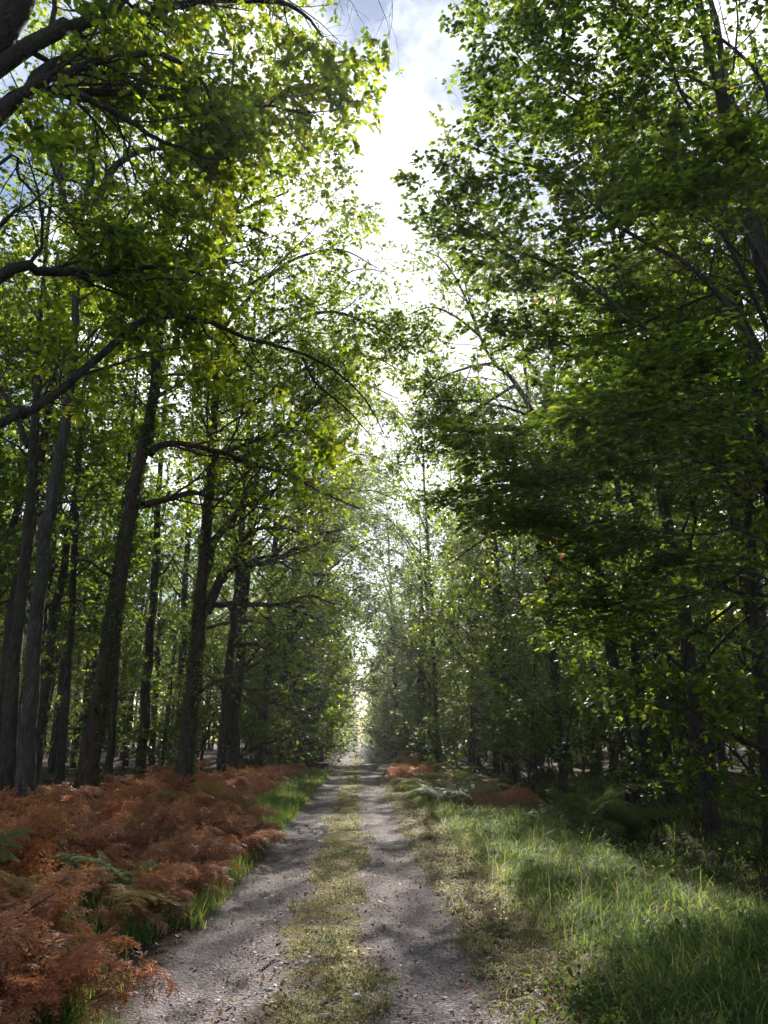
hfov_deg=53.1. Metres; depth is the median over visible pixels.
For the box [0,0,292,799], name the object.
oak tree
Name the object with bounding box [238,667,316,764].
sapling
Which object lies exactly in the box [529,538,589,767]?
forest tree
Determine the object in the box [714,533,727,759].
forest tree
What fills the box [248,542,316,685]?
forest tree
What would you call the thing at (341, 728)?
verge tree
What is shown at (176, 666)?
forest tree
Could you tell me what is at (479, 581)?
forest tree
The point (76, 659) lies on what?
forest tree
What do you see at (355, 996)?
stone
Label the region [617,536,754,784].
sapling
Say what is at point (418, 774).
bracken fern
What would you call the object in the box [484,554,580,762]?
forest tree
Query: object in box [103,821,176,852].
bracken fern
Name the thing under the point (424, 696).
sapling
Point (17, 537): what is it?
forest tree
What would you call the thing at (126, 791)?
bracken fern
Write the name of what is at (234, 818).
bracken fern
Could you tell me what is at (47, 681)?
forest tree
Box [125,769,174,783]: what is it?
bracken fern
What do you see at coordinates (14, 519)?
forest tree
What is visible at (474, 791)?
bracken fern
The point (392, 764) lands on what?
bracken fern
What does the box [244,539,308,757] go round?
forest tree
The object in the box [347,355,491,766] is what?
verge tree
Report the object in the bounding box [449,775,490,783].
bracken fern
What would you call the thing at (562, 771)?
verge tree
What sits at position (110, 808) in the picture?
bracken fern
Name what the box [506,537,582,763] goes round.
forest tree
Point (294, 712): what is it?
sapling
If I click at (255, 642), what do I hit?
forest tree
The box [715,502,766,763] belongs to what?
forest tree
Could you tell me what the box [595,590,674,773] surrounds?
sapling
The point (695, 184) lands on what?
hornbeam tree
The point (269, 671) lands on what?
verge tree
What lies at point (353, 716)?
verge tree
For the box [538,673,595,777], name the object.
sapling
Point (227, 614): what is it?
forest tree
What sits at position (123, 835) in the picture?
bracken fern
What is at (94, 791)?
bracken fern
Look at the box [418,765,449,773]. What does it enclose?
bracken fern
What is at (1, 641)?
forest tree
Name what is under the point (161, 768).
bracken fern
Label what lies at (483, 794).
bracken fern
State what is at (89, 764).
oak tree
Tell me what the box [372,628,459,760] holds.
sapling
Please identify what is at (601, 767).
forest tree
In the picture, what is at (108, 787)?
bracken fern
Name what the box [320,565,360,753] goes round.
verge tree
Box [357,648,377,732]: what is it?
verge tree
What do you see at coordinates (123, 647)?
forest tree
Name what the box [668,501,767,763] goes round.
forest tree
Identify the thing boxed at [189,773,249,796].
bracken fern
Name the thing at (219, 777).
bracken fern
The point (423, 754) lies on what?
sapling
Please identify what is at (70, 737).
sapling
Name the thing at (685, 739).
sapling
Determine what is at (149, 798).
bracken fern
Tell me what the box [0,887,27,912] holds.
bracken fern
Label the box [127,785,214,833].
bracken fern
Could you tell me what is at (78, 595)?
forest tree
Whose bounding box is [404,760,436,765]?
bracken fern
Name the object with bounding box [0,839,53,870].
bracken fern
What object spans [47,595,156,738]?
sapling
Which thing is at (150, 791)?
bracken fern
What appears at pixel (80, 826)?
bracken fern
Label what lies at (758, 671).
forest tree
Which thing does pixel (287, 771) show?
bracken fern
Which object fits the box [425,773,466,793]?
bracken fern
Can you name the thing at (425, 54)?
sky
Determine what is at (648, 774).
verge tree
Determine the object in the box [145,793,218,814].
bracken fern
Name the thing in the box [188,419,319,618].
forest tree
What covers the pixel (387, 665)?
verge tree
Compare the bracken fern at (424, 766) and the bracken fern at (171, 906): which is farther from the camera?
the bracken fern at (424, 766)
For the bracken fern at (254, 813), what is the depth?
13.46 m
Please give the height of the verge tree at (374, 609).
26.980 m
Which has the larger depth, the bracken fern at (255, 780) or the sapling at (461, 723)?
the sapling at (461, 723)
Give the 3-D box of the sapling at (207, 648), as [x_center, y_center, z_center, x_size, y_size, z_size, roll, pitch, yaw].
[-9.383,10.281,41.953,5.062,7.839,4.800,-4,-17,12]
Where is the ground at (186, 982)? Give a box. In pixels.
[4,741,767,1023]
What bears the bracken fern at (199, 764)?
on the ground at (186, 982)
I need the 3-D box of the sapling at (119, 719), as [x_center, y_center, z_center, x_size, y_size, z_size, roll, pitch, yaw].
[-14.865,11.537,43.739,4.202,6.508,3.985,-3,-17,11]
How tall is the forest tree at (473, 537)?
20.781 m
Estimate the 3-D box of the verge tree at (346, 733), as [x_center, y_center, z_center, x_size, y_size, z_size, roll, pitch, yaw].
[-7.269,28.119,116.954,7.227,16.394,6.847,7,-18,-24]
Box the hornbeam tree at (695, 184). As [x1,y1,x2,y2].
[389,0,767,662]
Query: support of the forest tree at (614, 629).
on the ground at (186, 982)
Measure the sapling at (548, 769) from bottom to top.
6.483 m
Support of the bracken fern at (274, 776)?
on the ground at (186, 982)
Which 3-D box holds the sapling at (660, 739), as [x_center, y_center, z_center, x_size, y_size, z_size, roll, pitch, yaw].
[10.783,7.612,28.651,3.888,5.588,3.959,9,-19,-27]
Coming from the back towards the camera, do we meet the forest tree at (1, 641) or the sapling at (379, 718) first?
the sapling at (379, 718)
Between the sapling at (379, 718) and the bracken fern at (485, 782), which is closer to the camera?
the bracken fern at (485, 782)
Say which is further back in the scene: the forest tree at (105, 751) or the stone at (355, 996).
the forest tree at (105, 751)
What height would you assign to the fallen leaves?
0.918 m
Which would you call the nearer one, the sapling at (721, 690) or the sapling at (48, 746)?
the sapling at (48, 746)
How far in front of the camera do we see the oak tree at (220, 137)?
9.38 m
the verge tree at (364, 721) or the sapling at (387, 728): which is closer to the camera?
the sapling at (387, 728)
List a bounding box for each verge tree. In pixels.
[120,240,427,780]
[135,334,420,775]
[239,351,415,764]
[239,482,357,762]
[243,498,358,760]
[261,415,408,759]
[270,553,352,758]
[272,542,341,753]
[275,506,364,761]
[304,615,352,739]
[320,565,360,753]
[323,588,355,741]
[331,467,439,757]
[332,631,365,752]
[333,653,361,749]
[336,683,360,748]
[343,618,361,730]
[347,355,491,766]
[350,652,363,743]
[352,670,362,745]
[355,595,407,756]
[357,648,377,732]
[358,618,390,748]
[358,660,381,748]
[358,692,373,742]
[359,619,405,738]
[362,615,385,749]
[365,588,419,746]
[366,571,441,759]
[367,621,407,713]
[368,553,466,766]
[370,585,415,754]
[374,488,480,760]
[380,553,450,751]
[382,555,465,759]
[383,317,606,786]
[417,225,623,793]
[424,0,767,838]
[497,0,767,546]
[498,291,741,814]
[568,27,767,818]
[614,232,767,798]
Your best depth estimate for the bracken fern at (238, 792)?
15.97 m
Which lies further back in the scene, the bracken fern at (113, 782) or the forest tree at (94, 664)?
the forest tree at (94, 664)
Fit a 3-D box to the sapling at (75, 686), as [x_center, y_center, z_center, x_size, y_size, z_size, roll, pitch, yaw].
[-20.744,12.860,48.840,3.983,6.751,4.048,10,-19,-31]
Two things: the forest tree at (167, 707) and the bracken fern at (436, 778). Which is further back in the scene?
the forest tree at (167, 707)
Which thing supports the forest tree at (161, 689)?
on the ground at (186, 982)
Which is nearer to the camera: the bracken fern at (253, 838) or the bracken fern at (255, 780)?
the bracken fern at (253, 838)
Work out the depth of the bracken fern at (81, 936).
4.71 m
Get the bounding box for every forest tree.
[0,123,170,744]
[0,216,182,789]
[0,218,35,497]
[0,231,114,682]
[0,252,138,636]
[0,259,151,687]
[0,278,264,788]
[0,279,90,546]
[0,283,182,785]
[0,351,28,536]
[0,428,140,769]
[0,464,77,678]
[0,503,69,653]
[0,534,85,692]
[1,486,80,650]
[1,491,100,686]
[3,412,129,773]
[22,411,168,747]
[32,411,170,712]
[58,514,103,755]
[59,537,140,716]
[68,577,104,718]
[69,474,160,767]
[71,513,175,723]
[73,325,230,779]
[102,516,146,757]
[103,612,125,752]
[109,343,261,761]
[118,525,192,760]
[121,487,190,765]
[121,489,221,766]
[122,611,152,739]
[126,595,177,714]
[134,337,290,598]
[141,517,229,707]
[142,509,237,756]
[149,538,192,753]
[154,574,223,705]
[160,597,213,699]
[160,633,178,751]
[161,461,263,656]
[168,512,288,694]
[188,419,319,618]
[203,611,223,750]
[206,624,221,750]
[215,509,274,751]
[216,564,282,759]
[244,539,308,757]
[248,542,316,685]
[354,685,366,745]
[398,451,490,764]
[406,463,511,767]
[413,526,515,763]
[423,365,604,772]
[431,456,544,771]
[431,512,508,713]
[438,407,584,769]
[440,553,500,757]
[457,483,536,761]
[479,553,569,764]
[483,186,767,804]
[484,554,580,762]
[501,428,620,770]
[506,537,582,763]
[521,535,582,671]
[526,387,629,774]
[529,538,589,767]
[533,12,767,856]
[535,422,670,772]
[548,429,660,777]
[567,231,766,787]
[572,491,669,768]
[575,482,667,772]
[592,370,765,783]
[621,485,740,771]
[622,392,758,776]
[626,278,767,635]
[637,40,766,505]
[648,496,749,768]
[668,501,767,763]
[698,586,767,760]
[702,464,767,593]
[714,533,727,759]
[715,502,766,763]
[720,505,767,649]
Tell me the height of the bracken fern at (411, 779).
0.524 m
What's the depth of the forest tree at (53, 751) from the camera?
37.36 m
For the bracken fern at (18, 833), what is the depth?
6.26 m
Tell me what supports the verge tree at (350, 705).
on the ground at (186, 982)
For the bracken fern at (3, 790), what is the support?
on the ground at (186, 982)
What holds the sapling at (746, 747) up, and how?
on the ground at (186, 982)
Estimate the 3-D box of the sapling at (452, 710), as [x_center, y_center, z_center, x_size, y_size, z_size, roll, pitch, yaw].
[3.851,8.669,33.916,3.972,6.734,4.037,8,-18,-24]
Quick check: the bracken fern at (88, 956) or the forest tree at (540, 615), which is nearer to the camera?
the bracken fern at (88, 956)
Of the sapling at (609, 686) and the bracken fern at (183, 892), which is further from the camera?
the sapling at (609, 686)
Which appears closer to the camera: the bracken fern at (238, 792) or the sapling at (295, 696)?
the bracken fern at (238, 792)
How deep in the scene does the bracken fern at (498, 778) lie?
24.30 m
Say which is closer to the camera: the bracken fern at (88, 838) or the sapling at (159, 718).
the bracken fern at (88, 838)
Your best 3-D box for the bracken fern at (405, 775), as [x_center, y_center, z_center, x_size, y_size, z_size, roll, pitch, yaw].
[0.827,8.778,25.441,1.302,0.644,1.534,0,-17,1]
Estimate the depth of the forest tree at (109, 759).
25.12 m
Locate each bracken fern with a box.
[0,783,106,821]
[0,785,27,817]
[0,787,49,819]
[0,796,84,825]
[0,799,94,905]
[0,810,63,854]
[0,814,121,876]
[0,826,33,881]
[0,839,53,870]
[0,843,93,925]
[0,862,114,952]
[0,866,102,916]
[0,874,76,894]
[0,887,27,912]
[0,897,119,1023]
[0,902,180,1023]
[0,908,53,969]
[0,958,17,974]
[0,971,59,1023]
[1,942,120,1015]
[8,813,119,859]
[13,956,117,1022]
[21,811,73,840]
[23,784,111,808]
[36,781,74,800]
[36,851,204,916]
[51,799,145,854]
[54,841,142,901]
[60,788,149,827]
[67,771,126,793]
[79,815,166,859]
[81,874,167,941]
[84,779,159,818]
[90,836,176,879]
[95,881,195,931]
[99,783,124,794]
[99,784,140,795]
[102,821,205,869]
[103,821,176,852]
[110,776,194,800]
[118,877,192,925]
[120,790,222,833]
[123,774,167,787]
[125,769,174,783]
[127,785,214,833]
[129,776,179,790]
[129,792,166,812]
[133,847,234,891]
[139,780,191,797]
[144,763,175,772]
[145,768,169,778]
[145,778,227,805]
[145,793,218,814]
[147,819,223,852]
[148,770,228,806]
[151,777,207,792]
[151,866,207,904]
[153,800,241,842]
[154,830,248,864]
[159,855,226,899]
[165,759,207,781]
[166,865,212,893]
[168,805,258,838]
[173,797,246,827]
[175,844,239,877]
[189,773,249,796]
[191,779,257,801]
[195,780,233,803]
[196,769,231,782]
[199,794,257,813]
[204,802,280,823]
[208,764,263,781]
[208,824,287,857]
[214,779,257,791]
[219,815,287,849]
[227,818,281,845]
[228,774,270,789]
[229,768,277,789]
[236,765,263,777]
[238,782,280,797]
[246,762,280,772]
[249,770,290,787]
[252,764,292,774]
[257,766,282,782]
[258,765,291,778]
[274,761,305,772]
[282,766,300,776]
[284,764,306,770]
[375,764,402,780]
[376,761,412,771]
[383,763,423,781]
[385,759,418,771]
[387,762,433,779]
[388,758,423,763]
[388,775,442,792]
[390,768,426,782]
[394,752,426,763]
[394,772,451,791]
[401,783,451,800]
[403,778,425,788]
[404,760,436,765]
[404,778,461,796]
[405,762,436,773]
[407,782,488,804]
[409,773,449,780]
[411,777,468,802]
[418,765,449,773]
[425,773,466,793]
[426,766,484,783]
[428,762,451,771]
[430,779,502,801]
[434,772,489,780]
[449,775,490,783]
[450,784,512,804]
[460,778,510,787]
[461,783,542,808]
[465,779,504,799]
[473,775,512,783]
[498,791,540,810]
[508,802,579,819]
[526,783,598,837]
[528,783,651,837]
[553,792,664,833]
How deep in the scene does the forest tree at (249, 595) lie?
72.08 m
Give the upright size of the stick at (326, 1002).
0.040 m
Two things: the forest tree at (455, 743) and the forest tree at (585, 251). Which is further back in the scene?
the forest tree at (455, 743)
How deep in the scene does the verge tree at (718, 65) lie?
14.52 m
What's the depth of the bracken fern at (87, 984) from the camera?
4.63 m
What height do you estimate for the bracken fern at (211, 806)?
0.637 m
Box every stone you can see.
[319,1013,329,1018]
[352,993,361,1000]
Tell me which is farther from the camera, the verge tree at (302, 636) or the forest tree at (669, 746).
the verge tree at (302, 636)
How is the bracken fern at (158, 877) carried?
on the ground at (186, 982)
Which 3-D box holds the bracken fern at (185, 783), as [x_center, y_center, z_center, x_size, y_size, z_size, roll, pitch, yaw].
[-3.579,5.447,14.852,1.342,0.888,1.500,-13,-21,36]
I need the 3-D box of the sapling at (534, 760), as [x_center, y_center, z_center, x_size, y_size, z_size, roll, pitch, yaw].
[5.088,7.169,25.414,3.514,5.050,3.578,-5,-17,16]
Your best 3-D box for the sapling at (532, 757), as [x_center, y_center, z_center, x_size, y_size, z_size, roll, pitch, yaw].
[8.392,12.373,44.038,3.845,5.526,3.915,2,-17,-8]
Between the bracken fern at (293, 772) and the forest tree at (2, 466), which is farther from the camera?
the bracken fern at (293, 772)
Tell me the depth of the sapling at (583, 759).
33.83 m
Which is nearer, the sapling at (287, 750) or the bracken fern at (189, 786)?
the bracken fern at (189, 786)
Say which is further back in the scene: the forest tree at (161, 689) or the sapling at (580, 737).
the forest tree at (161, 689)
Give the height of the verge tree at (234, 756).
24.675 m
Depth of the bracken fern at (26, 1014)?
4.04 m
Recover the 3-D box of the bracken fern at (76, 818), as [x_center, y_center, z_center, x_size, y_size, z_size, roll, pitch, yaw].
[-3.734,4.010,9.736,1.234,0.786,1.356,15,-22,-41]
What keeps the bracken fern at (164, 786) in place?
on the ground at (186, 982)
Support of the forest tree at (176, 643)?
on the ground at (186, 982)
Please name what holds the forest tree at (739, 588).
on the ground at (186, 982)
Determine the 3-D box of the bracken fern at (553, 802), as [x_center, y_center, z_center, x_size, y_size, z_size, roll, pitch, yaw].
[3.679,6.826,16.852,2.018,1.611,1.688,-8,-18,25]
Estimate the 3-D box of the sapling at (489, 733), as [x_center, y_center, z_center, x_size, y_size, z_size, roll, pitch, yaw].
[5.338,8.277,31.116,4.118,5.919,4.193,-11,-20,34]
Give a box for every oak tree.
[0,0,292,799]
[0,0,431,522]
[0,4,170,796]
[3,0,385,807]
[109,0,427,786]
[166,34,432,791]
[366,181,653,808]
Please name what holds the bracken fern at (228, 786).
on the ground at (186, 982)
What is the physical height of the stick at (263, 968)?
0.025 m
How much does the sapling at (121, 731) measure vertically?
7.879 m
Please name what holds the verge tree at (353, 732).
on the ground at (186, 982)
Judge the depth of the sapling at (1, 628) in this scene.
31.28 m
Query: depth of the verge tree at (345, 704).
85.98 m
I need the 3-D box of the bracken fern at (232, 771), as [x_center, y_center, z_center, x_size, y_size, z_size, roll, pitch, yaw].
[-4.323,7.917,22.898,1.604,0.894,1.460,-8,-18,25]
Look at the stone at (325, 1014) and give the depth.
4.67 m
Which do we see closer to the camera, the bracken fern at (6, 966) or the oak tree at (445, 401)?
the bracken fern at (6, 966)
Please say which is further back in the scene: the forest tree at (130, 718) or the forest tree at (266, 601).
the forest tree at (266, 601)
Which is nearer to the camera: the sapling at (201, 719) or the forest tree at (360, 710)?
the sapling at (201, 719)
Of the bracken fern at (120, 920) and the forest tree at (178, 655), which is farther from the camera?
the forest tree at (178, 655)
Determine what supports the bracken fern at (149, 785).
on the ground at (186, 982)
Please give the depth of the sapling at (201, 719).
46.16 m
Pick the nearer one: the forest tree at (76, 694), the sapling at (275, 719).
the sapling at (275, 719)
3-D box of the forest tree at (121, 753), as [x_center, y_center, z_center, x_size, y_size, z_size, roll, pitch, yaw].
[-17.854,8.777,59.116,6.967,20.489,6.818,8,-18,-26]
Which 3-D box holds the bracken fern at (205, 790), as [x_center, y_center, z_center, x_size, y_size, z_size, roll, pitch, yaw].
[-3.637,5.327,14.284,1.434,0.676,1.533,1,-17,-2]
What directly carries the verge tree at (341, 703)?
on the ground at (186, 982)
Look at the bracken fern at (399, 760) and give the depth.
36.67 m
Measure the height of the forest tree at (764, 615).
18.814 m
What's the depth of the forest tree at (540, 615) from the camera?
51.26 m
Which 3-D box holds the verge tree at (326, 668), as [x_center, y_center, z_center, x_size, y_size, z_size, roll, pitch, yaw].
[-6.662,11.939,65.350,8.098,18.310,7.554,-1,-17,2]
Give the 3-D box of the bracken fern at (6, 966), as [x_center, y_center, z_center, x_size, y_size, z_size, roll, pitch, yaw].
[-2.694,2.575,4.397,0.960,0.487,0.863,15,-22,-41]
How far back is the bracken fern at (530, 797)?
20.89 m
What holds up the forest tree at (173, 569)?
on the ground at (186, 982)
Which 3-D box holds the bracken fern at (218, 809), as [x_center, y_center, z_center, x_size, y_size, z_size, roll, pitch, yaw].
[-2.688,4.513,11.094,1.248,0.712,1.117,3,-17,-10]
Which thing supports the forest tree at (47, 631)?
on the ground at (186, 982)
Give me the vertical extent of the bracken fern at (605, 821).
1.202 m
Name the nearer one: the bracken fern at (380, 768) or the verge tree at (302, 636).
the bracken fern at (380, 768)
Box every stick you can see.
[18,893,54,917]
[261,958,275,970]
[321,994,340,1006]
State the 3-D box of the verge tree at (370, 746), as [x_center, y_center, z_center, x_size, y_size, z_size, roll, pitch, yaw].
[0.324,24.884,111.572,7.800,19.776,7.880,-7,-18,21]
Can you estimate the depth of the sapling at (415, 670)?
48.06 m
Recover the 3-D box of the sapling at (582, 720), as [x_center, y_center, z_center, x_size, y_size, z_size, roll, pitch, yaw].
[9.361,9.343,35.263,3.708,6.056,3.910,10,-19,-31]
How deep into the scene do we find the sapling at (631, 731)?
32.06 m
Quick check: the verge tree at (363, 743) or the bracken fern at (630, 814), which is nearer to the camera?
the bracken fern at (630, 814)
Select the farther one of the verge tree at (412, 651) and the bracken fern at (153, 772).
the verge tree at (412, 651)
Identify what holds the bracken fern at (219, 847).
on the ground at (186, 982)
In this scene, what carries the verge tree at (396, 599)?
on the ground at (186, 982)
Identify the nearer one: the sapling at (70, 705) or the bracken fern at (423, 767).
the bracken fern at (423, 767)
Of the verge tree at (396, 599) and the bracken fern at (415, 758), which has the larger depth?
the verge tree at (396, 599)
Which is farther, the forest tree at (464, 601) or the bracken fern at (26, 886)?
the forest tree at (464, 601)
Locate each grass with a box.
[1,766,767,1023]
[272,772,656,1023]
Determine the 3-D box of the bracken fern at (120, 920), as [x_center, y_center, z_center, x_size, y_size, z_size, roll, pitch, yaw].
[-2.134,3.299,6.449,0.708,0.398,0.757,1,-17,-2]
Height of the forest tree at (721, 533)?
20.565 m
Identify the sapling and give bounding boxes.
[0,594,22,690]
[0,595,79,762]
[16,654,55,767]
[20,700,78,769]
[46,670,82,746]
[46,683,84,762]
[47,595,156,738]
[49,594,160,752]
[53,664,82,758]
[76,659,160,768]
[86,616,182,755]
[116,608,225,765]
[118,652,173,744]
[148,694,171,741]
[157,654,252,767]
[158,613,251,760]
[165,629,254,768]
[169,692,218,751]
[198,628,278,750]
[200,730,216,750]
[211,598,312,757]
[217,674,291,770]
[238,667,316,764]
[238,672,287,764]
[240,680,280,764]
[242,706,292,764]
[250,662,306,764]
[255,645,327,752]
[259,631,332,727]
[268,686,310,755]
[362,669,404,738]
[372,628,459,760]
[376,724,407,760]
[377,697,412,754]
[384,696,405,754]
[390,700,446,753]
[391,619,480,765]
[393,705,429,753]
[395,670,470,766]
[403,669,464,762]
[413,680,467,765]
[417,688,478,771]
[420,634,517,775]
[427,644,515,774]
[437,679,503,772]
[442,627,542,771]
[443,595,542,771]
[462,658,487,760]
[467,579,600,806]
[473,641,578,786]
[476,617,573,767]
[483,639,572,783]
[487,648,594,801]
[508,629,574,770]
[516,612,626,777]
[518,656,575,770]
[523,712,566,771]
[528,662,589,768]
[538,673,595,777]
[543,651,619,776]
[551,636,626,777]
[561,583,678,777]
[566,649,634,749]
[574,551,729,753]
[580,502,755,790]
[584,608,723,769]
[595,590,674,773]
[596,643,679,737]
[596,660,679,760]
[609,638,716,785]
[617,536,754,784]
[696,583,755,781]
[702,650,754,775]
[707,671,750,769]
[709,621,756,759]
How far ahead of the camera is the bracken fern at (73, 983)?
4.43 m
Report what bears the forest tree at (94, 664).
on the ground at (186, 982)
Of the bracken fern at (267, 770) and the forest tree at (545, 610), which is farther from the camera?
the forest tree at (545, 610)
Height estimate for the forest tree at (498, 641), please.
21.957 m
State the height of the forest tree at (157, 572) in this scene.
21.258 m
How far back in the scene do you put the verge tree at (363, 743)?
128.74 m
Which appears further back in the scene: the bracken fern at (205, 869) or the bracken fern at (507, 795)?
the bracken fern at (507, 795)
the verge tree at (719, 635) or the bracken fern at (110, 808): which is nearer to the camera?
the bracken fern at (110, 808)
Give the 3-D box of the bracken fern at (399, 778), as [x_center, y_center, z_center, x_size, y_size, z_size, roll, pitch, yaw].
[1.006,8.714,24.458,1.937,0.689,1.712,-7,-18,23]
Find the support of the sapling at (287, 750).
on the ground at (186, 982)
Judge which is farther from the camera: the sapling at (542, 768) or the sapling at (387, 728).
the sapling at (387, 728)
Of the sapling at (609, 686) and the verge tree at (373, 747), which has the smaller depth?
the sapling at (609, 686)
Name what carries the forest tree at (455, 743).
on the ground at (186, 982)
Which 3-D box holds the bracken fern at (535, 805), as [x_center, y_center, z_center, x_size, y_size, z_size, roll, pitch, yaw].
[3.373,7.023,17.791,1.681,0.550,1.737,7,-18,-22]
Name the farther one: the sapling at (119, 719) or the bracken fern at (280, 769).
the sapling at (119, 719)
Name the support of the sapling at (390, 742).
on the ground at (186, 982)
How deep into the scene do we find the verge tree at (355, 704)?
171.79 m
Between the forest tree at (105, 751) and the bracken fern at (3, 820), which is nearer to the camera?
the bracken fern at (3, 820)
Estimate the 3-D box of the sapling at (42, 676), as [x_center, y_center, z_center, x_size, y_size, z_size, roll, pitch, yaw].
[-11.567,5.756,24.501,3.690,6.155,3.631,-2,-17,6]
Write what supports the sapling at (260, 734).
on the ground at (186, 982)
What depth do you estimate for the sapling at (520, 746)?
28.23 m
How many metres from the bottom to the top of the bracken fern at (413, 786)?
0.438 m
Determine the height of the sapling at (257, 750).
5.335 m
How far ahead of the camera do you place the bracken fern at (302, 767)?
35.63 m
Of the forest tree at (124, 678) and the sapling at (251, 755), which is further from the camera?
the forest tree at (124, 678)
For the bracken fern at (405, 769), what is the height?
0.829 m
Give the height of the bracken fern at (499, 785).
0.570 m
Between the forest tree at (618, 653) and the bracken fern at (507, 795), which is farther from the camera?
the forest tree at (618, 653)
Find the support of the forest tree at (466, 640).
on the ground at (186, 982)
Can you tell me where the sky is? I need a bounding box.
[0,0,767,740]
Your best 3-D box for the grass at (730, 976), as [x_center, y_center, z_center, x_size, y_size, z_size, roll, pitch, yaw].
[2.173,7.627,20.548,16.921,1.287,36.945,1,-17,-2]
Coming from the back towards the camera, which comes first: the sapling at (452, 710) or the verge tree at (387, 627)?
the verge tree at (387, 627)
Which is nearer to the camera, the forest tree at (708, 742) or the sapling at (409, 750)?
the forest tree at (708, 742)
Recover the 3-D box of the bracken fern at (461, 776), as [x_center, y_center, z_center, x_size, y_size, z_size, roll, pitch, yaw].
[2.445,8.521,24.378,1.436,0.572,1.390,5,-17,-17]
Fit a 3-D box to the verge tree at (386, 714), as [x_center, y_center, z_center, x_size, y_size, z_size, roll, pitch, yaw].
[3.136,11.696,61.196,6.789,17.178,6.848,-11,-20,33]
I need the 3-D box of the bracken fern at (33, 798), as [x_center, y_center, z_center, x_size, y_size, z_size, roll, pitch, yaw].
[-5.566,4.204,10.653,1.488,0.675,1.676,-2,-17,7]
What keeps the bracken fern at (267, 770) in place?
on the ground at (186, 982)
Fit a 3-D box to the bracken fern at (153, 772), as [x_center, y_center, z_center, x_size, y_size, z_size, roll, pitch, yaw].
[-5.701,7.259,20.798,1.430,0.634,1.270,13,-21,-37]
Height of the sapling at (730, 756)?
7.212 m
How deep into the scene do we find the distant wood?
117.30 m
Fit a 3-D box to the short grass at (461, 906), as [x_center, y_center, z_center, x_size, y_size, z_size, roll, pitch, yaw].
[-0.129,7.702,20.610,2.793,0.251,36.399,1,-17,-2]
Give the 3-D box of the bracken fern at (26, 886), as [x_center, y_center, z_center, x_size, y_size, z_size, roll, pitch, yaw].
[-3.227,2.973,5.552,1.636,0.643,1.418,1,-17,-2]
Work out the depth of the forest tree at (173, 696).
97.27 m
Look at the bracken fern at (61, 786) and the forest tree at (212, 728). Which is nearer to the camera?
the bracken fern at (61, 786)
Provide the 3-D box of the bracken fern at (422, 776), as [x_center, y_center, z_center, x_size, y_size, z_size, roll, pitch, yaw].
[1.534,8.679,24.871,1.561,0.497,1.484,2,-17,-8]
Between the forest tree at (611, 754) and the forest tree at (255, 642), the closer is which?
the forest tree at (611, 754)
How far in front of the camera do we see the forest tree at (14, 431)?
34.53 m
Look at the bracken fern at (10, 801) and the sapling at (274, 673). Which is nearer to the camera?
the bracken fern at (10, 801)
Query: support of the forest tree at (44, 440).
on the ground at (186, 982)
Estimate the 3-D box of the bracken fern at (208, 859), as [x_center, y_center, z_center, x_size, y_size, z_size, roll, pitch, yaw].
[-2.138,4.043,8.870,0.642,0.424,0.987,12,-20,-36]
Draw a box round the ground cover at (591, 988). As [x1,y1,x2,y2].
[0,770,767,1023]
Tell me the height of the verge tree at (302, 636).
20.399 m
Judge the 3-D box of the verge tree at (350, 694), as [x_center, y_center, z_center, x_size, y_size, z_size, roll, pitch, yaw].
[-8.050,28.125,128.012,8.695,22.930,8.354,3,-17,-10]
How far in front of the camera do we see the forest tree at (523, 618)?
56.93 m
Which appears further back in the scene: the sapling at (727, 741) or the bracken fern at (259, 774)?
the sapling at (727, 741)
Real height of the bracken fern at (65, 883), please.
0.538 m
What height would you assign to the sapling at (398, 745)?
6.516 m
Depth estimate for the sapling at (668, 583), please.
27.09 m
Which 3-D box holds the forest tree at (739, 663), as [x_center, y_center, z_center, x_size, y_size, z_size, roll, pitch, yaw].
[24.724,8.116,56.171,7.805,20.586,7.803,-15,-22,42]
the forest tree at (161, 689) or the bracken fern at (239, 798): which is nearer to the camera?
the bracken fern at (239, 798)
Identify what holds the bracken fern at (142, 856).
on the ground at (186, 982)
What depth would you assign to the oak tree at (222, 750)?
26.93 m
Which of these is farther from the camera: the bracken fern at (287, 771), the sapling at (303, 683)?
the sapling at (303, 683)
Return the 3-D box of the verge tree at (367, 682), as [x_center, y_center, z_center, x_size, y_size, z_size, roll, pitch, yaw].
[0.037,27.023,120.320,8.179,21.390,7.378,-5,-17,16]
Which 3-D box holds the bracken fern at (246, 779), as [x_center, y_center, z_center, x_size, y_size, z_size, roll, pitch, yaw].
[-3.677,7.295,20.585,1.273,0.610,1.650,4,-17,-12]
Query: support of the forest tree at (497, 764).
on the ground at (186, 982)
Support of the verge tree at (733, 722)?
on the ground at (186, 982)
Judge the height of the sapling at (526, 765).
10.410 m
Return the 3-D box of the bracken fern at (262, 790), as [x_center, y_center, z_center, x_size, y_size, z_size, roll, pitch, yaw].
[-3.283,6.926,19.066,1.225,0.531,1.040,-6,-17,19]
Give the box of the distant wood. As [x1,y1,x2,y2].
[48,625,740,750]
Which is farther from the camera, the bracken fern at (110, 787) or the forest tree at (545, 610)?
the forest tree at (545, 610)
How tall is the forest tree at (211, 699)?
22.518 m
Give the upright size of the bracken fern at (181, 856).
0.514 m
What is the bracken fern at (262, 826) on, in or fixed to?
on the ground at (186, 982)
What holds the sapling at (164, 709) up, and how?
on the ground at (186, 982)
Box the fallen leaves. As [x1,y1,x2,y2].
[3,768,767,1023]
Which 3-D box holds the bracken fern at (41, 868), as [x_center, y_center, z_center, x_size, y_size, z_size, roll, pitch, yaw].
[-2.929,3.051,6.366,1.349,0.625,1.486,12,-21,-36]
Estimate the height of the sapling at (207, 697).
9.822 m
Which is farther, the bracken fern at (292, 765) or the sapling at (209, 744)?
the sapling at (209, 744)
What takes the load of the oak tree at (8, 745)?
on the ground at (186, 982)

